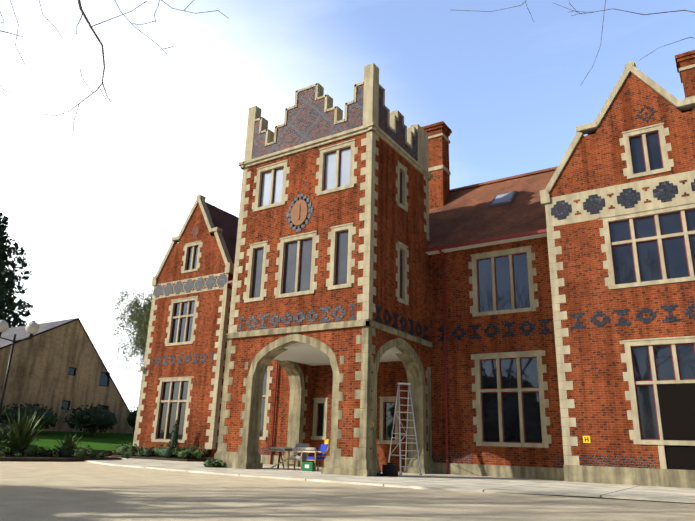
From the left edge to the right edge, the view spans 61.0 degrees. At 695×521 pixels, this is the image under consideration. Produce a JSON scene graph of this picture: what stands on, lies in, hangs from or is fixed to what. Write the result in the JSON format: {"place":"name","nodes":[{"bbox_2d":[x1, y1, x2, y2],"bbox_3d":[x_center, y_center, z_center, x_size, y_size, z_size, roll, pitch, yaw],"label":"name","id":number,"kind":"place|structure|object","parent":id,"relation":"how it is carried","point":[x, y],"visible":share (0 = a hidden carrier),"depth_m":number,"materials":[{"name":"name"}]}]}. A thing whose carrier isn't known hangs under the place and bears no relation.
{"place":"outdoors","nodes":[
{"label":"outdoors","id":0,"kind":"place"},
{"bbox_2d":[0,429,133,456],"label":"lawn","id":1,"kind":"structure","parent":0,"point":[109,442],"depth_m":35.22,"materials":[{"name":"green plant"}]},
{"bbox_2d":[0,423,10,442],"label":"shrub","id":2,"kind":"object","parent":1,"relation":"on","point":[1,429],"visible":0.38,"depth_m":28.81,"materials":[{"name":"green plant"}]},
{"bbox_2d":[0,212,32,327],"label":"conifer tree","id":3,"kind":"object","parent":1,"relation":"on","point":[9,302],"visible":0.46,"depth_m":56.22,"materials":[{"name":"green plant"}]},
{"bbox_2d":[0,403,59,429],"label":"shrub","id":4,"kind":"object","parent":1,"relation":"on","point":[49,416],"visible":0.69,"depth_m":35.26,"materials":[{"name":"green plant"}]},
{"bbox_2d":[63,403,117,435],"bbox_3d":[-16.461,10.423,38.385,3.931,2.255,3.929,-9,-21,32],"label":"shrub","id":5,"kind":"object","parent":1,"relation":"on","point":[94,419],"visible":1,"depth_m":37.77,"materials":[{"name":"green plant"}]},
{"bbox_2d":[112,330,146,387],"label":"birch tree","id":6,"kind":"object","parent":1,"relation":"on","point":[140,348],"visible":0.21,"depth_m":59.55,"materials":[{"name":"green plant"}]},
{"bbox_2d":[110,288,152,356],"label":"birch tree","id":7,"kind":"object","parent":1,"relation":"on","point":[140,323],"visible":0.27,"depth_m":52.74,"materials":[{"name":"green plant"}]},
{"bbox_2d":[127,406,137,431],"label":"shrub","id":8,"kind":"object","parent":1,"relation":"on","point":[131,418],"visible":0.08,"depth_m":40.90,"materials":[{"name":"green plant"}]},
{"bbox_2d":[214,63,433,476],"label":"tower","id":9,"kind":"structure","parent":0,"point":[331,265],"depth_m":22.34,"materials":[{"name":"brick"}]},
{"bbox_2d":[0,461,694,520],"bbox_3d":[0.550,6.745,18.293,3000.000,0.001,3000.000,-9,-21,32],"label":"ground","id":10,"kind":"structure","parent":0,"point":[59,491],"depth_m":10.17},
{"bbox_2d":[0,319,38,414],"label":"lamp post","id":11,"kind":"object","parent":10,"relation":"on","point":[31,328],"visible":1,"depth_m":24.77,"materials":[{"name":"black metal"}]},
{"bbox_2d":[0,318,134,433],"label":"neighbour building","id":12,"kind":"structure","parent":10,"relation":"on","point":[59,368],"depth_m":39.78,"materials":[{"name":"brown wood"}]},
{"bbox_2d":[0,455,207,461],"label":"planting beds","id":13,"kind":"object","parent":10,"relation":"on","point":[25,458],"visible":0.67,"depth_m":24.48,"materials":[{"name":"soil"}]},
{"bbox_2d":[0,404,56,455],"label":"phormium plant","id":14,"kind":"object","parent":13,"relation":"on","point":[23,434],"visible":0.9,"depth_m":24.65,"materials":[{"name":"green plant"}]},
{"bbox_2d":[49,430,82,456],"bbox_3d":[-11.911,7.844,25.147,1.701,1.334,1.875,-9,-21,32],"label":"phormium plant","id":15,"kind":"object","parent":13,"relation":"on","point":[68,446],"visible":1,"depth_m":24.83,"materials":[{"name":"green plant"}]},
{"bbox_2d":[0,443,132,458],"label":"bed plants","id":16,"kind":"object","parent":13,"relation":"on","point":[38,452],"visible":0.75,"depth_m":24.69,"materials":[{"name":"green plant"}]},
{"bbox_2d":[112,441,207,458],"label":"bed plants","id":17,"kind":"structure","parent":13,"relation":"on","point":[187,453],"depth_m":27.86,"materials":[{"name":"green plant"}]},
{"bbox_2d":[168,420,178,457],"bbox_3d":[-8.281,8.549,28.198,0.591,1.802,0.548,-9,-21,32],"label":"conifer shrub","id":18,"kind":"object","parent":13,"relation":"on","point":[174,438],"visible":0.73,"depth_m":28.12,"materials":[{"name":"green plant"}]},
{"bbox_2d":[500,492,694,503],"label":"drive patch","id":19,"kind":"object","parent":10,"relation":"on","point":[605,498],"visible":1,"depth_m":12.88,"materials":[{"name":"concrete"}]},
{"bbox_2d":[540,61,694,488],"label":"wing","id":20,"kind":"structure","parent":10,"relation":"on","point":[617,195],"depth_m":19.77,"materials":[{"name":"red brick"}]},
{"bbox_2d":[675,50,694,109],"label":"chimney","id":21,"kind":"object","parent":20,"relation":"on","point":[685,63],"visible":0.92,"depth_m":24.43,"materials":[{"name":"brick"}]},
{"bbox_2d":[0,0,694,130],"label":"tree branches","id":22,"kind":"object","parent":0,"point":[86,18],"visible":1,"depth_m":6.91,"materials":[{"name":"brown plant"}]},
{"bbox_2d":[0,0,694,411],"label":"sky","id":23,"kind":"structure","parent":0,"point":[95,209],"materials":[{"name":"white"}]},
{"bbox_2d":[84,458,694,502],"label":"pavement","id":24,"kind":"structure","parent":0,"point":[451,482],"depth_m":16.61,"materials":[{"name":"grey concrete"}]},
{"bbox_2d":[133,194,238,459],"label":"wing","id":25,"kind":"structure","parent":24,"relation":"on","point":[182,380],"depth_m":30.80,"materials":[{"name":"red brick"}]},
{"bbox_2d":[138,366,143,370],"bbox_3d":[-11.123,5.840,31.799,0.220,0.250,0.250,-9,-21,32],"label":"wall light","id":26,"kind":"object","parent":25,"relation":"attached to","point":[140,368],"visible":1,"depth_m":31.71,"materials":[{"name":"white"}]},
{"bbox_2d":[203,458,223,467],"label":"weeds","id":27,"kind":"object","parent":24,"relation":"on","point":[212,463],"visible":0.9,"depth_m":21.23,"materials":[{"name":"green plant"}]},
{"bbox_2d":[277,451,284,468],"bbox_3d":[-2.494,7.448,22.004,0.365,0.621,0.171,-9,-21,32],"label":"trestle leg","id":28,"kind":"object","parent":24,"relation":"on","point":[280,454],"visible":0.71,"depth_m":22.02,"materials":[{"name":"red"}]},
{"bbox_2d":[264,447,326,467],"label":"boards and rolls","id":29,"kind":"object","parent":24,"relation":"on","point":[302,449],"visible":0.98,"depth_m":21.54,"materials":[{"name":"white paper"}]},
{"bbox_2d":[287,443,309,469],"bbox_3d":[-1.786,7.180,21.598,0.584,0.920,0.615,-6,-19,24],"label":"grey chair","id":30,"kind":"object","parent":24,"relation":"on","point":[301,457],"visible":0.58,"depth_m":21.49,"materials":[{"name":"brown wood"}]},
{"bbox_2d":[301,462,313,470],"bbox_3d":[-1.381,7.250,20.749,0.400,0.300,0.282,-3,-18,15],"label":"green box","id":31,"kind":"object","parent":24,"relation":"on","point":[307,466],"visible":0.9,"depth_m":20.62,"materials":[{"name":"green paint"}]},
{"bbox_2d":[306,444,329,470],"bbox_3d":[-1.072,7.079,21.207,0.615,0.920,0.584,14,-21,-33],"label":"blue chair","id":32,"kind":"object","parent":24,"relation":"on","point":[324,447],"visible":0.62,"depth_m":21.20,"materials":[{"name":"blue fabric"}]},
{"bbox_2d":[372,422,384,475],"bbox_3d":[0.990,6.026,18.881,0.416,1.652,0.228,0,-18,5],"label":"broom","id":33,"kind":"object","parent":24,"relation":"on","point":[379,474],"visible":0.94,"depth_m":18.77,"materials":[{"name":"green paint"}]},
{"bbox_2d":[382,463,397,476],"bbox_3d":[1.367,6.682,18.857,0.440,0.410,0.250,-9,-21,32],"label":"tool case","id":34,"kind":"object","parent":24,"relation":"on","point":[390,469],"visible":0.96,"depth_m":18.75,"materials":[{"name":"black plastic"}]},
{"bbox_2d":[228,166,563,480],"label":"range","id":35,"kind":"structure","parent":24,"relation":"on","point":[495,406],"depth_m":22.73,"materials":[{"name":"brick"}]},
{"bbox_2d":[422,121,451,208],"bbox_3d":[4.480,-4.453,29.855,1.360,5.550,1.110,-9,-21,32],"label":"chimney","id":36,"kind":"object","parent":35,"relation":"on","point":[439,133],"visible":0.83,"depth_m":29.57,"materials":[{"name":"brick"}]},
{"bbox_2d":[388,383,421,474],"bbox_3d":[2.039,6.095,21.509,0.833,3.191,1.876,5,-18,-11],"label":"step ladder","id":37,"kind":"object","parent":24,"relation":"on","point":[407,412],"visible":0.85,"depth_m":21.55,"materials":[{"name":"silver metal"}]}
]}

